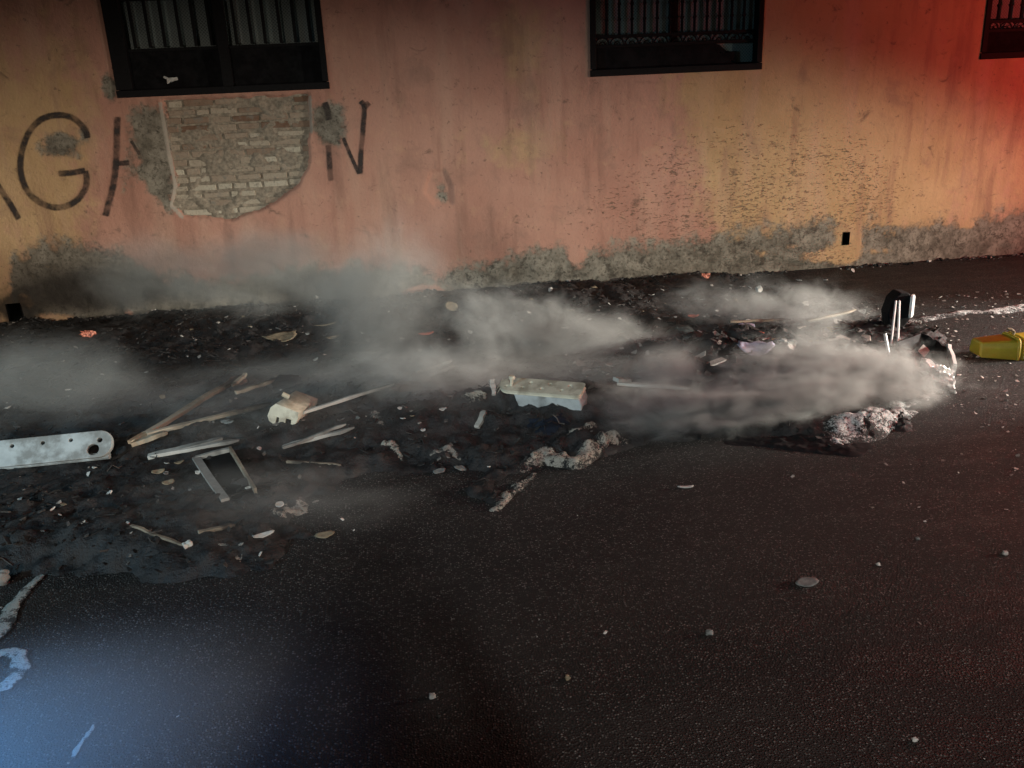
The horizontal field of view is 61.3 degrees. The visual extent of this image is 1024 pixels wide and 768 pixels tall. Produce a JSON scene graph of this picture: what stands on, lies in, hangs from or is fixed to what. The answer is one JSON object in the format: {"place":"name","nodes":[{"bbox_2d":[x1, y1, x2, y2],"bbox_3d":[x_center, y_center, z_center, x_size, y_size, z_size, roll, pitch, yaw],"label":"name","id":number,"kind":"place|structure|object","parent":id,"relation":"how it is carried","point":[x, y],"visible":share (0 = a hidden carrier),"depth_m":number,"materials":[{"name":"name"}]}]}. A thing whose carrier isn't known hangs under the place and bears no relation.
{"place":"outdoors","nodes":[
{"label":"outdoors","id":0,"kind":"place"},
{"bbox_2d":[0,254,1023,767],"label":"road","id":1,"kind":"structure","parent":0,"point":[344,646],"depth_m":2.74,"materials":[{"name":"black asphalt"}]},
{"bbox_2d":[0,569,9,585],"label":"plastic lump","id":2,"kind":"object","parent":1,"relation":"on","point":[4,576],"visible":1,"depth_m":3.08,"materials":[{"name":"beige plastic"}]},
{"bbox_2d":[0,647,30,691],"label":"foam streak","id":3,"kind":"object","parent":1,"relation":"on","point":[20,665],"visible":1,"depth_m":2.62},
{"bbox_2d":[0,574,43,638],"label":"foam streak","id":4,"kind":"object","parent":1,"relation":"on","point":[8,614],"visible":1,"depth_m":2.92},
{"bbox_2d":[71,722,97,756],"bbox_3d":[-1.142,0.947,2.307,0.019,0.002,0.130,-1,19,4],"label":"foam streak","id":5,"kind":"object","parent":1,"relation":"on","point":[76,749],"visible":1,"depth_m":2.30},
{"bbox_2d":[314,530,334,537],"bbox_3d":[-0.719,0.578,3.314,0.077,0.009,0.046,-5,19,-7],"label":"ash flake","id":6,"kind":"object","parent":1,"relation":"on","point":[325,534],"visible":1,"depth_m":3.31,"materials":[{"name":"beige"}]},
{"bbox_2d":[429,693,435,698],"bbox_3d":[-0.221,0.870,2.409,0.021,0.017,0.019,-5,19,-7],"label":"pebble","id":7,"kind":"object","parent":1,"relation":"on","point":[432,695],"visible":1,"depth_m":2.40,"materials":[{"name":"grey stone"}]},
{"bbox_2d":[433,468,445,473],"bbox_3d":[-0.321,0.383,3.821,0.063,0.012,0.028,-12,21,-24],"label":"ash flake","id":8,"kind":"object","parent":1,"relation":"on","point":[439,470],"visible":1,"depth_m":3.82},
{"bbox_2d":[0,272,946,583],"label":"ash bed","id":9,"kind":"object","parent":1,"relation":"on","point":[186,514],"visible":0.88,"depth_m":4.48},
{"bbox_2d":[0,430,113,468],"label":"container rail","id":10,"kind":"object","parent":9,"relation":"on","point":[36,452],"visible":1,"depth_m":3.94,"materials":[{"name":"white metal"}]},
{"bbox_2d":[79,330,95,336],"bbox_3d":[-3.016,-0.354,6.147,0.102,0.056,0.076,-5,19,-7],"label":"ember","id":11,"kind":"object","parent":9,"relation":"on","point":[88,333],"visible":1,"depth_m":6.13,"materials":[{"name":"orange"}]},
{"bbox_2d":[131,431,167,446],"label":"burnt stick","id":12,"kind":"object","parent":9,"relation":"on","point":[149,438],"visible":1,"depth_m":4.07,"materials":[{"name":"brown wood"}]},
{"bbox_2d":[130,524,182,545],"bbox_3d":[-1.319,0.561,3.206,0.264,0.037,0.016,7,21,26],"label":"burnt stick","id":13,"kind":"object","parent":9,"relation":"on","point":[162,537],"visible":1,"depth_m":3.20,"materials":[{"name":"brown wood"}]},
{"bbox_2d":[151,468,164,473],"bbox_3d":[-1.564,0.386,3.822,0.055,0.015,0.028,-5,19,-7],"label":"litter fleck","id":14,"kind":"object","parent":9,"relation":"on","point":[159,471],"visible":1,"depth_m":3.82},
{"bbox_2d":[162,478,174,484],"bbox_3d":[-1.474,0.420,3.703,0.052,0.013,0.030,-16,23,-34],"label":"litter fleck","id":15,"kind":"object","parent":9,"relation":"on","point":[169,481],"visible":1,"depth_m":3.70},
{"bbox_2d":[127,374,241,443],"bbox_3d":[-1.647,0.108,4.465,0.038,0.053,0.943,4,20,18],"label":"burnt stick","id":16,"kind":"object","parent":9,"relation":"on","point":[189,407],"visible":0.89,"depth_m":4.41,"materials":[{"name":"brown wood"}]},
{"bbox_2d":[232,373,246,386],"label":"burnt stick","id":17,"kind":"object","parent":16,"relation":"on","point":[239,379],"visible":1,"depth_m":4.76,"materials":[{"name":"brown wood"}]},
{"bbox_2d":[147,437,222,457],"bbox_3d":[-1.526,0.297,4.041,0.339,0.050,0.049,-8,20,-15],"label":"wooden slat","id":18,"kind":"object","parent":9,"relation":"on","point":[215,439],"visible":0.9,"depth_m":4.04,"materials":[{"name":"wood"}]},
{"bbox_2d":[182,540,192,548],"bbox_3d":[-1.187,0.587,3.162,0.037,0.024,0.026,-14,22,-30],"label":"small rock","id":19,"kind":"object","parent":9,"relation":"on","point":[187,544],"visible":1,"depth_m":3.15,"materials":[{"name":"white stone"}]},
{"bbox_2d":[148,439,238,459],"bbox_3d":[-1.480,0.301,4.027,0.412,0.051,0.036,-6,19,-9],"label":"wooden slat","id":20,"kind":"object","parent":9,"relation":"on","point":[201,446],"visible":1,"depth_m":4.01,"materials":[{"name":"grey wood"}]},
{"bbox_2d":[146,402,270,435],"bbox_3d":[-1.480,0.168,4.250,0.598,0.042,0.035,-13,21,-27],"label":"burnt stick","id":21,"kind":"object","parent":9,"relation":"on","point":[220,415],"visible":0.93,"depth_m":4.25,"materials":[{"name":"brown wood"}]},
{"bbox_2d":[198,523,235,533],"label":"burnt stick","id":22,"kind":"object","parent":9,"relation":"on","point":[220,528],"visible":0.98,"depth_m":3.26,"materials":[{"name":"brown wood"}]},
{"bbox_2d":[192,446,256,501],"bbox_3d":[-1.249,0.382,3.737,0.170,0.047,0.542,-13,21,-27],"label":"metal frame","id":23,"kind":"object","parent":9,"relation":"on","point":[228,465],"visible":1,"depth_m":3.76,"materials":[{"name":"grey metal"}]},
{"bbox_2d":[221,419,233,423],"bbox_3d":[-1.387,0.183,4.209,0.069,0.013,0.032,4,20,20],"label":"ash flake","id":24,"kind":"object","parent":9,"relation":"on","point":[224,421],"visible":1,"depth_m":4.21,"materials":[{"name":"grey"}]},
{"bbox_2d":[218,543,255,561],"bbox_3d":[-1.008,0.618,3.152,0.219,0.072,0.084,6,21,24],"label":"ash crust","id":25,"kind":"object","parent":9,"relation":"on","point":[236,557],"visible":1,"depth_m":3.15},
{"bbox_2d":[230,376,247,386],"bbox_3d":[-1.552,-0.016,4.886,0.108,0.060,0.069,-5,19,-7],"label":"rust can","id":26,"kind":"object","parent":9,"relation":"on","point":[243,381],"visible":0.42,"depth_m":4.87,"materials":[{"name":"metal"}]},
{"bbox_2d":[234,379,274,394],"bbox_3d":[-1.390,0.014,4.685,0.230,0.032,0.027,-17,24,-36],"label":"burnt stick","id":27,"kind":"object","parent":9,"relation":"on","point":[255,386],"visible":1,"depth_m":4.67,"materials":[{"name":"brown wood"}]},
{"bbox_2d":[253,530,274,537],"bbox_3d":[-0.939,0.568,3.264,0.085,0.013,0.026,-16,23,-34],"label":"ash flake","id":28,"kind":"object","parent":9,"relation":"on","point":[263,534],"visible":1,"depth_m":3.26,"materials":[{"name":"white"}]},
{"bbox_2d":[262,330,296,341],"bbox_3d":[-1.575,-0.322,5.858,0.230,0.038,0.150,-5,19,-7],"label":"card sheet","id":29,"kind":"object","parent":9,"relation":"on","point":[283,336],"visible":1,"depth_m":5.86,"materials":[{"name":"brown cardboard"}]},
{"bbox_2d":[275,501,283,507],"bbox_3d":[-0.950,0.492,3.533,0.035,0.013,0.035,-5,19,-7],"label":"ash flake","id":30,"kind":"object","parent":9,"relation":"on","point":[279,504],"visible":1,"depth_m":3.53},
{"bbox_2d":[270,374,302,388],"bbox_3d":[-1.263,-0.007,4.833,0.186,0.085,0.128,-5,19,-7],"label":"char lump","id":31,"kind":"object","parent":9,"relation":"on","point":[284,381],"visible":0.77,"depth_m":4.79,"materials":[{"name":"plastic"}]},
{"bbox_2d":[270,499,308,517],"bbox_3d":[-0.916,0.513,3.501,0.176,0.051,0.250,14,25,40],"label":"ash crust","id":32,"kind":"object","parent":9,"relation":"on","point":[299,508],"visible":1,"depth_m":3.51},
{"bbox_2d":[267,391,317,424],"bbox_3d":[-1.083,0.100,4.273,0.160,0.190,0.292,0,19,6],"label":"plastic block","id":33,"kind":"object","parent":9,"relation":"on","point":[293,406],"depth_m":4.16,"materials":[{"name":"beige plastic"}]},
{"bbox_2d":[286,460,340,465],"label":"burnt stick","id":34,"kind":"object","parent":9,"relation":"on","point":[297,462],"visible":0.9,"depth_m":3.86,"materials":[{"name":"brown wood"}]},
{"bbox_2d":[282,424,345,448],"bbox_3d":[-0.923,0.244,4.043,0.311,0.055,0.021,-12,21,-26],"label":"burnt stick","id":35,"kind":"object","parent":9,"relation":"on","point":[289,445],"visible":1,"depth_m":4.03,"materials":[{"name":"wood"}]},
{"bbox_2d":[282,427,354,445],"bbox_3d":[-0.904,0.252,4.050,0.338,0.054,0.023,-9,20,-17],"label":"burnt stick","id":36,"kind":"object","parent":9,"relation":"on","point":[338,432],"visible":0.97,"depth_m":4.06,"materials":[{"name":"wood"}]},
{"bbox_2d":[326,335,339,338],"bbox_3d":[-1.208,-0.315,5.831,0.100,0.016,0.026,-16,23,-34],"label":"ash flake","id":37,"kind":"object","parent":9,"relation":"on","point":[331,337],"visible":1,"depth_m":5.83,"materials":[{"name":"grey"}]},
{"bbox_2d":[303,383,394,413],"bbox_3d":[-0.834,0.078,4.310,0.551,0.051,0.021,-14,22,-30],"label":"burnt stick","id":38,"kind":"object","parent":9,"relation":"on","point":[334,402],"visible":0.88,"depth_m":4.30,"materials":[{"name":"grey wood"}]},
{"bbox_2d":[370,410,384,424],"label":"ash crust","id":39,"kind":"object","parent":9,"relation":"on","point":[374,414],"visible":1,"depth_m":4.26},
{"bbox_2d":[381,440,403,459],"bbox_3d":[-0.541,0.308,3.988,0.207,0.073,0.089,15,25,41],"label":"ash crust","id":40,"kind":"object","parent":9,"relation":"on","point":[391,444],"visible":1,"depth_m":4.00},
{"bbox_2d":[391,381,420,393],"bbox_3d":[-0.565,0.020,4.587,0.167,0.070,0.091,-5,19,-7],"label":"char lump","id":41,"kind":"object","parent":9,"relation":"on","point":[405,387],"visible":0.9,"depth_m":4.56,"materials":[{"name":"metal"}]},
{"bbox_2d":[418,331,433,334],"bbox_3d":[-0.583,-0.342,5.837,0.111,0.016,0.032,-5,19,-7],"label":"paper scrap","id":42,"kind":"object","parent":9,"relation":"on","point":[426,333],"visible":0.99,"depth_m":5.83,"materials":[{"name":"red paper"}]},
{"bbox_2d":[415,360,451,372],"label":"burnt stick","id":43,"kind":"object","parent":9,"relation":"on","point":[423,369],"visible":1,"depth_m":4.92,"materials":[{"name":"grey wood"}]},
{"bbox_2d":[429,365,454,375],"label":"burnt stick","id":44,"kind":"object","parent":9,"relation":"on","point":[441,370],"visible":1,"depth_m":4.91,"materials":[{"name":"grey wood"}]},
{"bbox_2d":[427,445,460,459],"bbox_3d":[-0.302,0.321,3.928,0.209,0.072,0.096,1,19,10],"label":"ash crust","id":45,"kind":"object","parent":9,"relation":"on","point":[453,453],"visible":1,"depth_m":3.92},
{"bbox_2d":[445,301,457,310],"bbox_3d":[-0.440,-0.561,6.233,0.094,0.058,0.074,-5,19,-7],"label":"card sheet","id":46,"kind":"object","parent":9,"relation":"on","point":[450,306],"visible":1,"depth_m":6.23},
{"bbox_2d":[0,275,919,564],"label":"twig tangle","id":47,"kind":"object","parent":9,"relation":"on","point":[354,375],"visible":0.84,"depth_m":4.90,"materials":[{"name":"brown wood"}]},
{"bbox_2d":[454,465,465,470],"bbox_3d":[-0.230,0.373,3.833,0.050,0.019,0.043,-14,22,-29],"label":"ash flake","id":48,"kind":"object","parent":9,"relation":"on","point":[461,467],"visible":1,"depth_m":3.83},
{"bbox_2d":[0,272,941,572],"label":"burnt debris","id":49,"kind":"object","parent":9,"relation":"on","point":[340,406],"visible":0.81,"depth_m":4.89,"materials":[{"name":"black"}]},
{"bbox_2d":[463,390,486,406],"bbox_3d":[-0.184,0.071,4.384,0.129,0.083,0.072,-5,19,-7],"label":"char lump","id":50,"kind":"object","parent":9,"relation":"on","point":[475,397],"visible":0.98,"depth_m":4.36,"materials":[{"name":"white wood"}]},
{"bbox_2d":[474,410,486,428],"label":"burnt stick","id":51,"kind":"object","parent":9,"relation":"on","point":[480,420],"visible":1,"depth_m":4.16,"materials":[{"name":"grey wood"}]},
{"bbox_2d":[489,378,495,395],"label":"burnt stick","id":52,"kind":"object","parent":9,"relation":"on","point":[492,385],"visible":0.99,"depth_m":4.43,"materials":[{"name":"grey wood"}]},
{"bbox_2d":[496,375,586,410],"bbox_3d":[0.145,0.045,4.255,0.442,0.166,0.139,5,21,22],"label":"container rail","id":53,"kind":"object","parent":9,"relation":"on","point":[542,393],"visible":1,"depth_m":4.22,"materials":[{"name":"plastic"}]},
{"bbox_2d":[527,413,569,434],"bbox_3d":[0.168,0.193,4.071,0.267,0.067,0.161,-5,19,-7],"label":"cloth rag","id":54,"kind":"object","parent":9,"relation":"on","point":[550,428],"visible":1,"depth_m":4.07,"materials":[{"name":"fabric"}]},
{"bbox_2d":[516,429,630,472],"bbox_3d":[0.289,0.302,3.881,0.619,0.098,0.211,-8,20,-15],"label":"crust","id":55,"kind":"object","parent":9,"relation":"on","point":[589,451],"visible":1,"depth_m":3.87,"materials":[{"name":"plastic"}]},
{"bbox_2d":[569,421,597,432],"bbox_3d":[0.336,0.207,4.038,0.186,0.045,0.065,-18,24,-37],"label":"ash crust","id":56,"kind":"object","parent":9,"relation":"on","point":[588,425],"visible":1,"depth_m":4.03},
{"bbox_2d":[617,382,688,389],"bbox_3d":[0.708,0.008,4.352,0.358,0.037,0.034,1,19,9],"label":"wooden slat","id":57,"kind":"object","parent":9,"relation":"on","point":[662,386],"visible":0.97,"depth_m":4.34,"materials":[{"name":"grey wood"}]},
{"bbox_2d":[407,303,941,420],"bbox_3d":[1.105,-0.180,4.962,3.121,0.225,2.148,-18,24,-37],"label":"debris pile","id":58,"kind":"object","parent":9,"relation":"on","point":[923,350],"visible":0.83,"depth_m":4.89,"materials":[{"name":"grey"}]},
{"bbox_2d":[666,324,693,332],"bbox_3d":[1.099,-0.351,5.592,0.216,0.071,0.160,11,23,34],"label":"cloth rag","id":59,"kind":"object","parent":9,"relation":"on","point":[685,328],"visible":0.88,"depth_m":5.54,"materials":[{"name":"grey fabric"}]},
{"bbox_2d":[701,273,710,277],"bbox_3d":[1.549,-0.865,6.896,0.078,0.040,0.058,-5,19,-7],"label":"ember","id":60,"kind":"object","parent":9,"relation":"on","point":[705,275],"visible":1,"depth_m":6.88,"materials":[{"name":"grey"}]},
{"bbox_2d":[737,341,774,356],"bbox_3d":[1.342,-0.197,4.757,0.197,0.070,0.110,6,21,22],"label":"cloth rag","id":61,"kind":"object","parent":9,"relation":"on","point":[759,348],"visible":1,"depth_m":4.76,"materials":[{"name":"fabric"}]},
{"bbox_2d":[755,285,762,291],"bbox_3d":[1.837,-0.704,6.423,0.056,0.062,0.038,-5,19,-7],"label":"plastic lump","id":62,"kind":"object","parent":9,"relation":"on","point":[759,288],"visible":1,"depth_m":6.41,"materials":[{"name":"white plastic"}]},
{"bbox_2d":[729,318,790,322],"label":"burnt stick","id":63,"kind":"object","parent":9,"relation":"on","point":[759,320],"visible":0.99,"depth_m":5.39,"materials":[{"name":"brown wood"}]},
{"bbox_2d":[778,338,797,351],"bbox_3d":[1.537,-0.219,4.825,0.116,0.082,0.087,-5,19,-7],"label":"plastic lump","id":64,"kind":"object","parent":9,"relation":"on","point":[791,343],"visible":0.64,"depth_m":4.80,"materials":[{"name":"white plastic"}]},
{"bbox_2d":[806,309,855,321],"bbox_3d":[2.095,-0.449,5.641,0.527,0.033,0.025,-15,23,-33],"label":"burnt stick","id":65,"kind":"object","parent":9,"relation":"on","point":[831,315],"visible":1,"depth_m":5.62,"materials":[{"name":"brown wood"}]},
{"bbox_2d":[866,353,877,356],"bbox_3d":[1.986,-0.162,4.774,0.074,0.021,0.035,-5,19,-7],"label":"paper scrap","id":66,"kind":"object","parent":9,"relation":"on","point":[874,354],"visible":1,"depth_m":4.77,"materials":[{"name":"beige paper"}]},
{"bbox_2d":[881,289,915,354],"bbox_3d":[2.290,-0.368,5.113,0.184,0.256,0.664,5,20,20],"label":"chair","id":67,"kind":"object","parent":9,"relation":"on","point":[897,309],"visible":0.89,"depth_m":5.27,"materials":[{"name":"plastic"}]},
{"bbox_2d":[904,387,919,398],"bbox_3d":[2.062,0.049,4.451,0.063,0.057,0.062,-5,19,-7],"label":"char lump","id":68,"kind":"object","parent":9,"relation":"on","point":[912,392],"visible":1,"depth_m":4.43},
{"bbox_2d":[895,333,956,394],"bbox_3d":[2.272,-0.100,4.758,0.292,0.211,0.722,4,20,19],"label":"bin rim","id":69,"kind":"object","parent":9,"relation":"on","point":[929,376],"visible":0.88,"depth_m":4.55,"materials":[{"name":"plastic"}]},
{"bbox_2d":[0,0,1023,323],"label":"house","id":70,"kind":"structure","parent":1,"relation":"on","point":[278,152],"depth_m":6.77,"materials":[{"name":"paint"}]},
{"bbox_2d":[163,76,177,83],"bbox_3d":[-2.495,-2.224,6.315,0.104,0.056,0.015,-5,19,-7],"label":"paper scrap","id":71,"kind":"object","parent":70,"relation":"attached to","point":[171,79],"visible":1,"depth_m":6.31,"materials":[{"name":"white paper"}]},
{"bbox_2d":[100,0,329,97],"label":"window","id":72,"kind":"structure","parent":70,"relation":"in","point":[211,46],"depth_m":6.32,"materials":[{"name":"black metal"}]},
{"bbox_2d":[589,0,764,76],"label":"window","id":73,"kind":"structure","parent":70,"relation":"in","point":[628,37],"depth_m":6.75,"materials":[{"name":"black metal"}]},
{"bbox_2d":[979,0,1023,59],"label":"window","id":74,"kind":"structure","parent":70,"relation":"in","point":[1003,31],"depth_m":7.09,"materials":[{"name":"black metal"}]},
{"bbox_2d":[0,291,1023,763],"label":"road grit","id":75,"kind":"object","parent":1,"relation":"on","point":[908,379],"visible":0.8,"depth_m":4.60,"materials":[{"name":"grey gravel"}]},
{"bbox_2d":[1,253,1023,325],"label":"plaster rubble","id":76,"kind":"object","parent":1,"relation":"on","point":[760,273],"visible":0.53,"depth_m":7.22,"materials":[{"name":"grey concrete"}]},
{"bbox_2d":[489,473,536,511],"bbox_3d":[0.002,0.444,3.612,0.080,0.030,0.417,6,21,24],"label":"ash crust","id":77,"kind":"object","parent":1,"relation":"on","point":[502,500],"visible":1,"depth_m":3.56},
{"bbox_2d":[677,485,693,487],"bbox_3d":[0.717,0.424,3.571,0.069,0.008,0.015,-3,19,0],"label":"paper scrap","id":78,"kind":"object","parent":1,"relation":"on","point":[689,486],"visible":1,"depth_m":3.57,"materials":[{"name":"white paper"}]},
{"bbox_2d":[705,629,712,635],"bbox_3d":[0.601,0.756,2.630,0.028,0.017,0.022,-5,19,-7],"label":"pebble","id":79,"kind":"object","parent":1,"relation":"on","point":[708,631],"visible":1,"depth_m":2.62,"materials":[{"name":"grey stone"}]},
{"bbox_2d":[723,434,873,456],"bbox_3d":[1.311,0.275,3.927,0.750,0.031,0.222,2,19,12],"label":"melted sheet","id":80,"kind":"object","parent":1,"relation":"on","point":[800,443],"visible":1,"depth_m":3.92,"materials":[{"name":"plastic"}]},
{"bbox_2d":[795,576,818,586],"bbox_3d":[0.977,0.655,2.864,0.083,0.008,0.052,-5,19,-7],"label":"flat stone","id":81,"kind":"object","parent":1,"relation":"on","point":[804,581],"visible":1,"depth_m":2.86,"materials":[{"name":"grey stone"}]},
{"bbox_2d":[830,437,850,444],"bbox_3d":[1.490,0.267,3.925,0.198,0.032,0.120,-15,23,-32],"label":"melted sheet","id":82,"kind":"object","parent":1,"relation":"on","point":[837,441],"visible":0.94,"depth_m":3.93,"materials":[{"name":"white plastic"}]},
{"bbox_2d":[817,406,918,442],"bbox_3d":[1.740,0.168,4.088,0.695,0.093,0.250,-10,20,-21],"label":"crust","id":83,"kind":"object","parent":1,"relation":"on","point":[867,424],"visible":1,"depth_m":4.03},
{"bbox_2d":[889,393,934,407],"bbox_3d":[2.025,0.082,4.378,0.478,0.042,0.091,-14,22,-29],"label":"melted sheet","id":84,"kind":"object","parent":1,"relation":"on","point":[897,403],"visible":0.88,"depth_m":4.36,"materials":[{"name":"white plastic"}]},
{"bbox_2d":[909,304,1023,321],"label":"plastic strip","id":85,"kind":"object","parent":1,"relation":"on","point":[1001,310],"visible":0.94,"depth_m":5.88,"materials":[{"name":"white plastic"}]},
{"bbox_2d":[969,328,1023,360],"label":"yellow tub","id":86,"kind":"object","parent":1,"relation":"on","point":[1009,345],"visible":1,"depth_m":4.96,"materials":[{"name":"plastic"}]},
{"bbox_2d":[613,377,631,382],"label":"burnt stick","id":87,"kind":"object","parent":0,"point":[622,380],"visible":1,"depth_m":4.34,"materials":[{"name":"grey wood"}]}
]}

